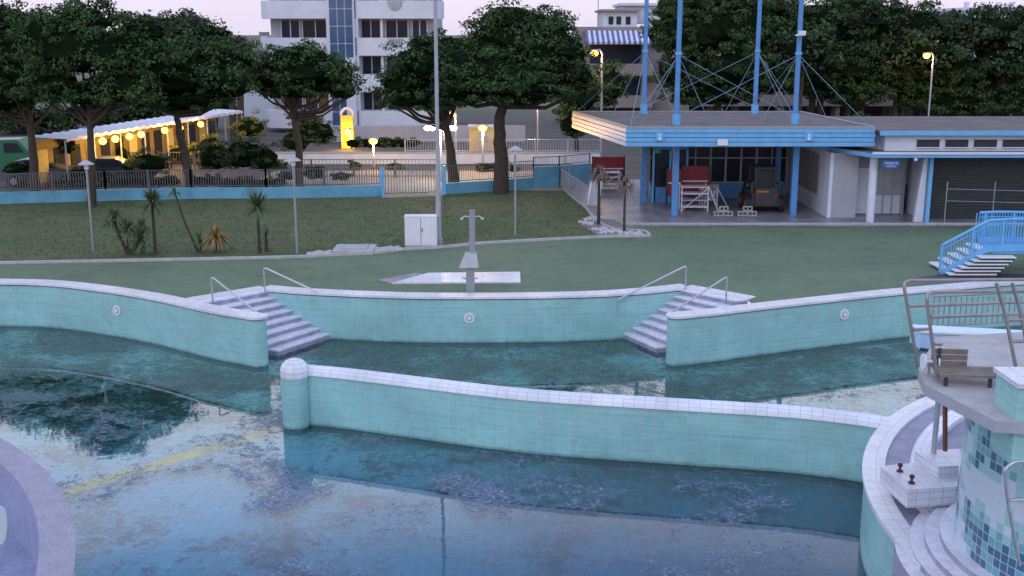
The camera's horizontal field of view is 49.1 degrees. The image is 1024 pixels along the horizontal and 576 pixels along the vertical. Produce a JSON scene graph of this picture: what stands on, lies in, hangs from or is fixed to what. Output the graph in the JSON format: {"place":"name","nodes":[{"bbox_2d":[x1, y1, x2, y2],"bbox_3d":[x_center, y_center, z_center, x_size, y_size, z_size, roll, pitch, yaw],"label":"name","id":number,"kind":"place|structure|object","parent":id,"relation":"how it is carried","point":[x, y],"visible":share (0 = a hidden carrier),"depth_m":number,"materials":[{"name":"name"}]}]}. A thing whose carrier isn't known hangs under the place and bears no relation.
{"place":"outdoors","nodes":[
{"label":"outdoors","id":0,"kind":"place"},
{"bbox_2d":[0,285,268,371],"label":"pool wall","id":1,"kind":"structure","parent":0,"point":[237,343],"depth_m":34.75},
{"bbox_2d":[0,279,267,320],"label":"coping","id":2,"kind":"object","parent":1,"relation":"on","point":[196,305],"visible":1,"depth_m":34.58,"materials":[{"name":"tile"}]},
{"bbox_2d":[121,147,174,174],"bbox_3d":[-19.636,-6.818,60.267,2.774,1.780,2.440,-9,15,-33],"label":"bush","id":3,"kind":"object","parent":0,"point":[139,161],"visible":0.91,"depth_m":59.61,"materials":[{"name":"green plant"}]},
{"bbox_2d":[0,116,640,162],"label":"forecourt","id":4,"kind":"structure","parent":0,"point":[549,128],"depth_m":83.89,"materials":[{"name":"concrete"}]},
{"bbox_2d":[0,102,236,134],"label":"distant trees","id":5,"kind":"object","parent":4,"relation":"on","point":[54,116],"visible":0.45,"depth_m":89.35,"materials":[{"name":"green plant"}]},
{"bbox_2d":[164,133,223,161],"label":"bush","id":6,"kind":"object","parent":4,"relation":"on","point":[174,148],"visible":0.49,"depth_m":69.35,"materials":[{"name":"green plant"}]},
{"bbox_2d":[136,8,259,141],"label":"distant trees","id":7,"kind":"object","parent":4,"relation":"on","point":[196,26],"visible":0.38,"depth_m":80.92,"materials":[{"name":"green plant"}]},
{"bbox_2d":[228,108,268,136],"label":"bush","id":8,"kind":"object","parent":4,"relation":"on","point":[249,125],"visible":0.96,"depth_m":74.06,"materials":[{"name":"green plant"}]},
{"bbox_2d":[236,51,274,120],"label":"walls","id":9,"kind":"structure","parent":4,"relation":"on","point":[258,102],"depth_m":102.85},
{"bbox_2d":[278,108,340,151],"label":"bush","id":10,"kind":"object","parent":4,"relation":"on","point":[316,130],"visible":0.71,"depth_m":70.94,"materials":[{"name":"green plant"}]},
{"bbox_2d":[327,0,358,124],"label":"stair tower","id":11,"kind":"structure","parent":4,"relation":"on","point":[353,26],"depth_m":89.30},
{"bbox_2d":[329,0,353,124],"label":"stair glazing","id":12,"kind":"structure","parent":11,"relation":"attached to","point":[333,19],"depth_m":89.15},
{"bbox_2d":[340,107,353,148],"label":"lit porch","id":13,"kind":"object","parent":4,"relation":"on","point":[347,121],"visible":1,"depth_m":78.45,"materials":[{"name":"yellow paint"}]},
{"bbox_2d":[346,136,423,147],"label":"hedge","id":14,"kind":"object","parent":4,"relation":"on","point":[396,141],"visible":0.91,"depth_m":73.38,"materials":[{"name":"green plant"}]},
{"bbox_2d":[330,125,524,141],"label":"garden wall","id":15,"kind":"structure","parent":4,"relation":"on","point":[419,131],"depth_m":83.53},
{"bbox_2d":[467,124,493,151],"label":"utility cabin","id":16,"kind":"object","parent":4,"relation":"on","point":[475,132],"visible":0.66,"depth_m":69.65,"materials":[{"name":"paint"}]},
{"bbox_2d":[551,58,636,151],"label":"pine tree","id":17,"kind":"object","parent":4,"relation":"on","point":[613,89],"visible":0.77,"depth_m":69.98,"materials":[{"name":"green plant"}]},
{"bbox_2d":[638,0,823,110],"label":"pine tree","id":18,"kind":"object","parent":4,"relation":"on","point":[710,28],"visible":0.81,"depth_m":79.32,"materials":[{"name":"green plant"}]},
{"bbox_2d":[689,66,915,105],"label":"balconies","id":19,"kind":"structure","parent":4,"relation":"on","point":[768,98],"depth_m":96.86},
{"bbox_2d":[705,56,988,115],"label":"walls","id":20,"kind":"structure","parent":4,"relation":"on","point":[910,112],"depth_m":98.97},
{"bbox_2d":[689,90,1019,115],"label":"windows","id":21,"kind":"structure","parent":20,"relation":"attached to","point":[874,110],"depth_m":98.90,"materials":[{"name":"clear glass"}]},
{"bbox_2d":[782,39,912,115],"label":"pine tree","id":22,"kind":"object","parent":4,"relation":"on","point":[856,81],"visible":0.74,"depth_m":82.71,"materials":[{"name":"green plant"}]},
{"bbox_2d":[760,0,1023,115],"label":"distant trees","id":23,"kind":"object","parent":4,"relation":"on","point":[899,33],"visible":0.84,"depth_m":82.10,"materials":[{"name":"green plant"}]},
{"bbox_2d":[891,53,1022,115],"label":"pine tree","id":24,"kind":"object","parent":4,"relation":"on","point":[956,89],"visible":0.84,"depth_m":83.07,"materials":[{"name":"green plant"}]},
{"bbox_2d":[995,74,1023,115],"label":"pine tree","id":25,"kind":"object","parent":4,"relation":"on","point":[1017,83],"visible":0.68,"depth_m":83.57,"materials":[{"name":"green plant"}]},
{"bbox_2d":[0,164,640,187],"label":"road","id":26,"kind":"structure","parent":0,"point":[632,171],"depth_m":66.34,"materials":[{"name":"asphalt"}]},
{"bbox_2d":[0,137,28,167],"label":"green van","id":27,"kind":"object","parent":26,"relation":"on","point":[12,149],"visible":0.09,"depth_m":64.75,"materials":[{"name":"paint"}]},
{"bbox_2d":[0,157,74,187],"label":"parked car","id":28,"kind":"object","parent":26,"relation":"on","point":[54,167],"visible":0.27,"depth_m":59.12,"materials":[{"name":"silver metal"}]},
{"bbox_2d":[2,162,116,180],"bbox_3d":[-23.461,-6.032,58.061,5.898,1.057,1.775,0,13,0],"label":"bush","id":29,"kind":"object","parent":26,"relation":"on","point":[13,167],"visible":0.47,"depth_m":57.69,"materials":[{"name":"green plant"}]},
{"bbox_2d":[72,156,155,186],"bbox_3d":[-21.452,-6.327,60.305,4.300,1.460,1.740,-3,13,-11],"label":"parked car","id":30,"kind":"object","parent":26,"relation":"on","point":[108,163],"visible":0.15,"depth_m":59.53,"materials":[{"name":"paint"}]},
{"bbox_2d":[35,109,243,189],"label":"covered walkway","id":31,"kind":"structure","parent":26,"relation":"on","point":[155,134],"depth_m":65.21,"materials":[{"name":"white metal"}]},
{"bbox_2d":[56,173,287,188],"bbox_3d":[-17.555,-5.511,57.907,11.871,0.945,1.345,0,13,0],"label":"hedge","id":32,"kind":"object","parent":26,"relation":"on","point":[220,183],"visible":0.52,"depth_m":57.69,"materials":[{"name":"green plant"}]},
{"bbox_2d":[189,134,285,171],"bbox_3d":[-14.573,-7.233,60.025,5.063,2.196,2.892,0,13,0],"label":"bush","id":33,"kind":"object","parent":26,"relation":"on","point":[238,154],"visible":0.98,"depth_m":59.44,"materials":[{"name":"green plant"}]},
{"bbox_2d":[0,190,645,260],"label":"lawn","id":34,"kind":"structure","parent":0,"point":[183,247],"depth_m":47.97,"materials":[{"name":"green plant"}]},
{"bbox_2d":[0,0,190,206],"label":"pine tree","id":35,"kind":"object","parent":34,"relation":"on","point":[125,58],"visible":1,"depth_m":50.63,"materials":[{"name":"green plant"}]},
{"bbox_2d":[97,203,155,254],"bbox_3d":[-14.132,-2.129,40.992,2.310,2.062,1.510,0,13,0],"label":"yucca plant","id":36,"kind":"object","parent":34,"relation":"on","point":[114,222],"visible":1,"depth_m":40.90,"materials":[{"name":"green plant"}]},
{"bbox_2d":[131,181,173,253],"bbox_3d":[-13.158,-2.536,41.071,1.529,2.742,1.551,6,14,25],"label":"yucca plant","id":37,"kind":"object","parent":34,"relation":"on","point":[152,197],"visible":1,"depth_m":40.94,"materials":[{"name":"green plant"}]},
{"bbox_2d":[0,167,381,203],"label":"boundary fence","id":38,"kind":"object","parent":34,"relation":"on","point":[191,192],"visible":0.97,"depth_m":54.96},
{"bbox_2d":[199,221,230,252],"bbox_3d":[-10.993,-1.879,41.566,1.257,1.249,1.366,6,14,26],"label":"dry grass plant","id":39,"kind":"object","parent":34,"relation":"on","point":[216,234],"visible":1,"depth_m":41.42,"materials":[{"name":"beige plant"}]},
{"bbox_2d":[237,189,276,252],"bbox_3d":[-9.410,-2.509,41.288,1.749,2.594,1.658,0,13,0],"label":"yucca plant","id":40,"kind":"object","parent":34,"relation":"on","point":[255,200],"visible":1,"depth_m":41.15,"materials":[{"name":"green plant"}]},
{"bbox_2d":[0,234,649,263],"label":"lawn curb","id":41,"kind":"structure","parent":34,"relation":"on","point":[299,256],"depth_m":40.70,"materials":[{"name":"concrete"}]},
{"bbox_2d":[332,244,376,254],"bbox_3d":[-5.890,-1.470,41.909,1.500,0.190,1.400,0,13,0],"label":"concrete manhole","id":42,"kind":"object","parent":34,"relation":"on","point":[367,249],"visible":0.96,"depth_m":41.52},
{"bbox_2d":[382,188,443,197],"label":"gate ramp","id":43,"kind":"structure","parent":34,"relation":"on","point":[432,193],"depth_m":56.83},
{"bbox_2d":[381,165,442,193],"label":"entrance gate","id":44,"kind":"structure","parent":43,"relation":"attached to","point":[408,179],"depth_m":56.08,"materials":[{"name":"grey metal"}]},
{"bbox_2d":[404,214,437,246],"bbox_3d":[-3.463,-2.183,42.762,1.260,1.200,0.550,0,13,0],"label":"electrical cabinet","id":45,"kind":"object","parent":34,"relation":"on","point":[420,230],"visible":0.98,"depth_m":42.51,"materials":[{"name":"metal"}]},
{"bbox_2d":[433,0,442,245],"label":"floodlight pole","id":46,"kind":"object","parent":34,"relation":"on","point":[438,198],"visible":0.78,"depth_m":42.08,"materials":[{"name":"grey metal"}]},
{"bbox_2d":[443,160,533,193],"bbox_3d":[-1.136,-5.707,57.638,5.260,1.480,0.368,-7,14,-27],"label":"boundary fence","id":47,"kind":"object","parent":34,"relation":"on","point":[469,186],"visible":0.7,"depth_m":57.43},
{"bbox_2d":[426,0,609,193],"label":"pine tree","id":48,"kind":"object","parent":34,"relation":"on","point":[512,57],"visible":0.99,"depth_m":54.73,"materials":[{"name":"green plant"}]},
{"bbox_2d":[582,217,644,234],"bbox_3d":[4.066,-2.626,47.338,2.075,0.001,4.749,-2,13,-10],"label":"gravel bed","id":49,"kind":"object","parent":34,"relation":"on","point":[613,223],"visible":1,"depth_m":47.43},
{"bbox_2d":[586,164,610,224],"bbox_3d":[3.646,-3.990,47.465,1.172,2.728,1.229,0,13,0],"label":"palm","id":50,"kind":"object","parent":49,"relation":"on","point":[598,175],"visible":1,"depth_m":47.28,"materials":[{"name":"brown plant"}]},
{"bbox_2d":[270,0,442,129],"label":"walls","id":51,"kind":"structure","parent":0,"point":[275,29],"depth_m":91.48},
{"bbox_2d":[261,0,443,127],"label":"balconies","id":52,"kind":"structure","parent":51,"relation":"attached to","point":[317,9],"depth_m":89.74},
{"bbox_2d":[326,18,384,110],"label":"columns","id":53,"kind":"structure","parent":52,"relation":"on","point":[360,106],"depth_m":90.31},
{"bbox_2d":[281,21,426,108],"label":"windows","id":54,"kind":"structure","parent":51,"relation":"attached to","point":[309,29],"depth_m":91.51,"materials":[{"name":"black glass"}]},
{"bbox_2d":[0,35,750,302],"bbox_3d":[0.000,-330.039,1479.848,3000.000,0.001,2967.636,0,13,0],"label":"ground","id":55,"kind":"structure","parent":0,"point":[473,111],"depth_m":117.17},
{"bbox_2d":[261,171,575,189],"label":"road pavement","id":56,"kind":"structure","parent":0,"point":[475,174],"depth_m":62.25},
{"bbox_2d":[245,38,369,185],"bbox_3d":[-10.718,-9.068,58.430,7.020,7.862,5.058,-4,13,-17],"label":"pine tree","id":57,"kind":"object","parent":56,"relation":"on","point":[308,70],"visible":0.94,"depth_m":57.50,"materials":[{"name":"green plant"}]},
{"bbox_2d":[269,159,435,176],"bbox_3d":[-8.941,-6.746,63.083,9.537,1.040,0.070,0,13,0],"label":"street railing","id":58,"kind":"object","parent":56,"relation":"on","point":[352,163],"visible":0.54,"depth_m":63.00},
{"bbox_2d":[368,27,482,182],"bbox_3d":[-4.378,-9.644,59.781,6.561,8.407,4.721,-4,13,-16],"label":"pine tree","id":59,"kind":"object","parent":56,"relation":"on","point":[405,84],"visible":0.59,"depth_m":58.47,"materials":[{"name":"green plant"}]},
{"bbox_2d":[533,153,590,187],"bbox_3d":[2.744,-6.241,59.571,3.654,1.660,0.563,-7,15,-29],"label":"boundary fence","id":60,"kind":"object","parent":56,"relation":"on","point":[546,176],"visible":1,"depth_m":59.18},
{"bbox_2d":[275,152,599,163],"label":"street wall","id":61,"kind":"structure","parent":0,"point":[469,157],"depth_m":69.52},
{"bbox_2d":[404,139,600,151],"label":"street railing","id":62,"kind":"object","parent":61,"relation":"on","point":[470,150],"visible":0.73,"depth_m":69.44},
{"bbox_2d":[0,330,926,575],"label":"pool floor","id":63,"kind":"structure","parent":0,"point":[192,519],"depth_m":23.98,"materials":[{"name":"tile"}]},
{"bbox_2d":[0,438,75,575],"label":"round basin","id":64,"kind":"object","parent":63,"relation":"on","point":[37,534],"visible":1,"depth_m":19.98,"materials":[{"name":"white tile"}]},
{"bbox_2d":[60,426,282,496],"bbox_3d":[-7.554,3.888,25.830,0.478,0.001,6.190,12,18,43],"label":"yellow lane line","id":65,"kind":"object","parent":63,"relation":"on","point":[164,462],"visible":0.63,"depth_m":25.54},
{"bbox_2d":[197,290,329,360],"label":"pool stairs","id":66,"kind":"structure","parent":63,"relation":"on","point":[289,333],"depth_m":34.59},
{"bbox_2d":[281,377,310,434],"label":"end column","id":67,"kind":"structure","parent":63,"relation":"on","point":[295,405],"depth_m":27.11,"materials":[{"name":"teal tile"}]},
{"bbox_2d":[280,358,308,379],"bbox_3d":[-5.281,1.993,27.182,0.694,0.600,0.694,0,13,0],"label":"ball finial","id":68,"kind":"object","parent":67,"relation":"on","point":[294,368],"visible":0.91,"depth_m":26.93,"materials":[{"name":"white tile"}]},
{"bbox_2d":[268,291,680,347],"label":"pool wall","id":69,"kind":"structure","parent":63,"relation":"on","point":[495,323],"depth_m":34.75,"materials":[{"name":"tile"}]},
{"bbox_2d":[260,284,690,298],"bbox_3d":[-1.144,0.101,35.304,13.680,0.070,1.918,0,13,0],"label":"coping","id":70,"kind":"object","parent":69,"relation":"on","point":[501,295],"visible":0.98,"depth_m":34.84,"materials":[{"name":"tile"}]},
{"bbox_2d":[307,364,892,488],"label":"divider wall","id":71,"kind":"structure","parent":63,"relation":"on","point":[818,445],"depth_m":25.15,"materials":[{"name":"teal tile"}]},
{"bbox_2d":[624,289,747,357],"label":"pool stairs","id":72,"kind":"structure","parent":63,"relation":"on","point":[649,335],"depth_m":34.76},
{"bbox_2d":[859,397,964,575],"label":"round pool tank","id":73,"kind":"object","parent":63,"relation":"on","point":[902,437],"visible":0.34,"depth_m":20.85,"materials":[{"name":"white tile"}]},
{"bbox_2d":[880,449,959,511],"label":"landing block","id":74,"kind":"structure","parent":73,"relation":"on","point":[927,480],"depth_m":19.19,"materials":[{"name":"white tile"}]},
{"bbox_2d":[892,332,1023,575],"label":"slide tower","id":75,"kind":"structure","parent":73,"relation":"on","point":[968,532],"depth_m":16.43,"materials":[{"name":"tile"}]},
{"bbox_2d":[903,278,1023,369],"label":"tower railing","id":76,"kind":"object","parent":75,"relation":"on","point":[908,307],"visible":0.94,"depth_m":16.65,"materials":[{"name":"grey metal"}]},
{"bbox_2d":[931,348,996,387],"bbox_3d":[6.457,1.126,15.870,0.880,0.430,0.530,1,13,6],"label":"slatted bench","id":77,"kind":"object","parent":75,"relation":"on","point":[958,367],"visible":0.83,"depth_m":15.95,"materials":[{"name":"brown wood"}]},
{"bbox_2d":[924,292,1023,396],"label":"slide platform railing","id":78,"kind":"object","parent":75,"relation":"on","point":[961,295],"visible":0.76,"depth_m":25.22,"materials":[{"name":"grey metal"}]},
{"bbox_2d":[925,289,1023,379],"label":"tower railing","id":79,"kind":"object","parent":75,"relation":"on","point":[929,318],"visible":0.94,"depth_m":15.80,"materials":[{"name":"grey metal"}]},
{"bbox_2d":[994,282,1023,366],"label":"tower railing","id":80,"kind":"object","parent":75,"relation":"on","point":[1007,320],"visible":0.92,"depth_m":15.26,"materials":[{"name":"grey metal"}]},
{"bbox_2d":[1003,460,1023,565],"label":"tower railing","id":81,"kind":"object","parent":75,"relation":"on","point":[1006,468],"visible":1,"depth_m":14.57,"materials":[{"name":"metal"}]},
{"bbox_2d":[0,326,1019,575],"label":"pool water","id":82,"kind":"structure","parent":0,"point":[478,486],"depth_m":27.24,"materials":[{"name":"liquid"}]},
{"bbox_2d":[0,190,1023,302],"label":"pool deck","id":83,"kind":"structure","parent":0,"point":[766,263],"depth_m":39.36,"materials":[{"name":"concrete"}]},
{"bbox_2d":[0,0,64,190],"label":"pine tree","id":84,"kind":"object","parent":83,"relation":"on","point":[10,67],"visible":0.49,"depth_m":54.18,"materials":[{"name":"green plant"}]},
{"bbox_2d":[126,34,263,186],"bbox_3d":[-16.504,-8.511,55.697,8.658,8.034,6.142,0,13,0],"label":"pine tree","id":85,"kind":"object","parent":83,"relation":"on","point":[216,70],"visible":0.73,"depth_m":54.65,"materials":[{"name":"green plant"}]},
{"bbox_2d":[392,272,520,283],"bbox_3d":[-1.816,-0.339,37.275,4.239,0.050,1.577,0,13,-2],"label":"shower tray","id":86,"kind":"object","parent":83,"relation":"on","point":[457,278],"visible":0.95,"depth_m":37.05,"materials":[{"name":"tile"}]},
{"bbox_2d":[459,210,483,292],"bbox_3d":[-1.256,-1.117,34.911,0.766,2.620,0.480,0,13,0],"label":"pool shower","id":87,"kind":"object","parent":83,"relation":"on","point":[469,262],"visible":1,"depth_m":34.81,"materials":[{"name":"grey metal"}]},
{"bbox_2d":[929,211,1023,275],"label":"staircase","id":88,"kind":"structure","parent":83,"relation":"on","point":[987,265],"depth_m":37.72,"materials":[{"name":"metal"}]},
{"bbox_2d":[0,0,1023,303],"label":"sky","id":89,"kind":"structure","parent":0,"point":[244,16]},
{"bbox_2d":[572,6,688,110],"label":"walls","id":90,"kind":"structure","parent":0,"point":[636,19],"depth_m":96.20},
{"bbox_2d":[590,16,640,110],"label":"windows","id":91,"kind":"structure","parent":90,"relation":"attached to","point":[629,54],"depth_m":95.44,"materials":[{"name":"black glass"}]},
{"bbox_2d":[585,30,651,43],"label":"awning","id":92,"kind":"object","parent":90,"relation":"attached to","point":[613,37],"visible":0.83,"depth_m":93.81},
{"bbox_2d":[586,64,652,107],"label":"balcony","id":93,"kind":"structure","parent":90,"relation":"attached to","point":[628,101],"depth_m":94.79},
{"bbox_2d":[566,180,1023,226],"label":"patio","id":94,"kind":"structure","parent":0,"point":[637,211],"depth_m":50.31,"materials":[{"name":"concrete"}]},
{"bbox_2d":[561,185,650,236],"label":"lawn curb","id":95,"kind":"structure","parent":94,"relation":"on","point":[591,214],"depth_m":48.62,"materials":[{"name":"concrete"}]},
{"bbox_2d":[559,167,587,205],"bbox_3d":[3.007,-5.103,55.781,0.565,0.990,7.026,-1,13,-4],"label":"ramp railing","id":96,"kind":"object","parent":95,"relation":"on","point":[579,184],"visible":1,"depth_m":55.55,"materials":[{"name":"grey metal"}]},
{"bbox_2d":[592,156,624,185],"bbox_3d":[5.047,-6.065,58.663,1.730,1.681,0.120,0,13,0],"label":"red board","id":97,"kind":"object","parent":94,"relation":"on","point":[613,163],"visible":0.71,"depth_m":58.53,"materials":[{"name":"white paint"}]},
{"bbox_2d":[678,183,718,211],"bbox_3d":[8.575,-4.146,51.345,1.753,1.217,0.760,0,13,0],"label":"white table stack","id":98,"kind":"object","parent":94,"relation":"on","point":[705,186],"visible":0.95,"depth_m":51.09,"materials":[{"name":"paint"}]},
{"bbox_2d":[681,165,709,195],"bbox_3d":[8.704,-4.921,53.283,1.376,1.849,0.120,0,13,0],"label":"red board","id":99,"kind":"object","parent":98,"relation":"on","point":[696,175],"visible":0.62,"depth_m":53.17,"materials":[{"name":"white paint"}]},
{"bbox_2d":[572,0,875,215],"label":"pool pavilion","id":100,"kind":"structure","parent":94,"relation":"on","point":[728,147],"depth_m":50.96,"materials":[{"name":"blue metal"}]},
{"bbox_2d":[736,164,784,211],"bbox_3d":[11.475,-4.706,51.892,1.730,2.050,3.050,0,13,0],"label":"skid steer loader","id":101,"kind":"object","parent":94,"relation":"on","point":[762,190],"visible":0.95,"depth_m":50.67,"materials":[{"name":"grey paint"}]},
{"bbox_2d":[621,223,1023,224],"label":"patio curb","id":102,"kind":"structure","parent":94,"relation":"on","point":[804,224],"depth_m":47.66,"materials":[{"name":"concrete"}]},
{"bbox_2d":[866,157,933,222],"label":"columns","id":103,"kind":"structure","parent":94,"relation":"on","point":[918,213],"depth_m":48.01,"materials":[{"name":"white paint"}]},
{"bbox_2d":[666,285,1023,370],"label":"pool wall","id":104,"kind":"structure","parent":0,"point":[751,336],"depth_m":33.88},
{"bbox_2d":[666,281,1023,318],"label":"coping","id":105,"kind":"object","parent":104,"relation":"on","point":[726,310],"visible":0.9,"depth_m":34.19,"materials":[{"name":"tile"}]},
{"bbox_2d":[785,147,928,219],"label":"walls","id":106,"kind":"structure","parent":0,"point":[835,196],"depth_m":49.50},
{"bbox_2d":[798,147,819,193],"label":"side shutters","id":107,"kind":"object","parent":106,"relation":"attached to","point":[814,179],"visible":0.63,"depth_m":52.32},
{"bbox_2d":[855,167,903,213],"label":"doors","id":108,"kind":"structure","parent":106,"relation":"attached to","point":[889,185],"depth_m":50.13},
{"bbox_2d":[807,147,1023,157],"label":"roof","id":109,"kind":"structure","parent":106,"relation":"on","point":[863,151],"depth_m":47.37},
{"bbox_2d":[865,133,1023,150],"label":"clerestory","id":110,"kind":"object","parent":109,"relation":"on","point":[896,142],"visible":0.16,"depth_m":47.74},
{"bbox_2d":[828,116,1023,134],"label":"roof","id":111,"kind":"structure","parent":110,"relation":"on","point":[949,125],"depth_m":50.92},
{"bbox_2d":[917,139,1023,146],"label":"clerestory windows","id":112,"kind":"structure","parent":110,"relation":"in","point":[964,143],"depth_m":47.67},
{"bbox_2d":[872,152,1023,154],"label":"roof trim","id":113,"kind":"structure","parent":109,"relation":"attached to","point":[947,153],"depth_m":46.86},
{"bbox_2d":[929,158,1023,218],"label":"shuttered bays","id":114,"kind":"object","parent":106,"relation":"attached to","point":[983,175],"visible":0.69,"depth_m":48.81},
{"bbox_2d":[910,324,1021,453],"bbox_3d":[7.890,2.623,19.559,2.004,3.969,0.516,4,13,15],"label":"slide panel","id":115,"kind":"object","parent":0,"point":[922,341],"visible":0.28,"depth_m":19.22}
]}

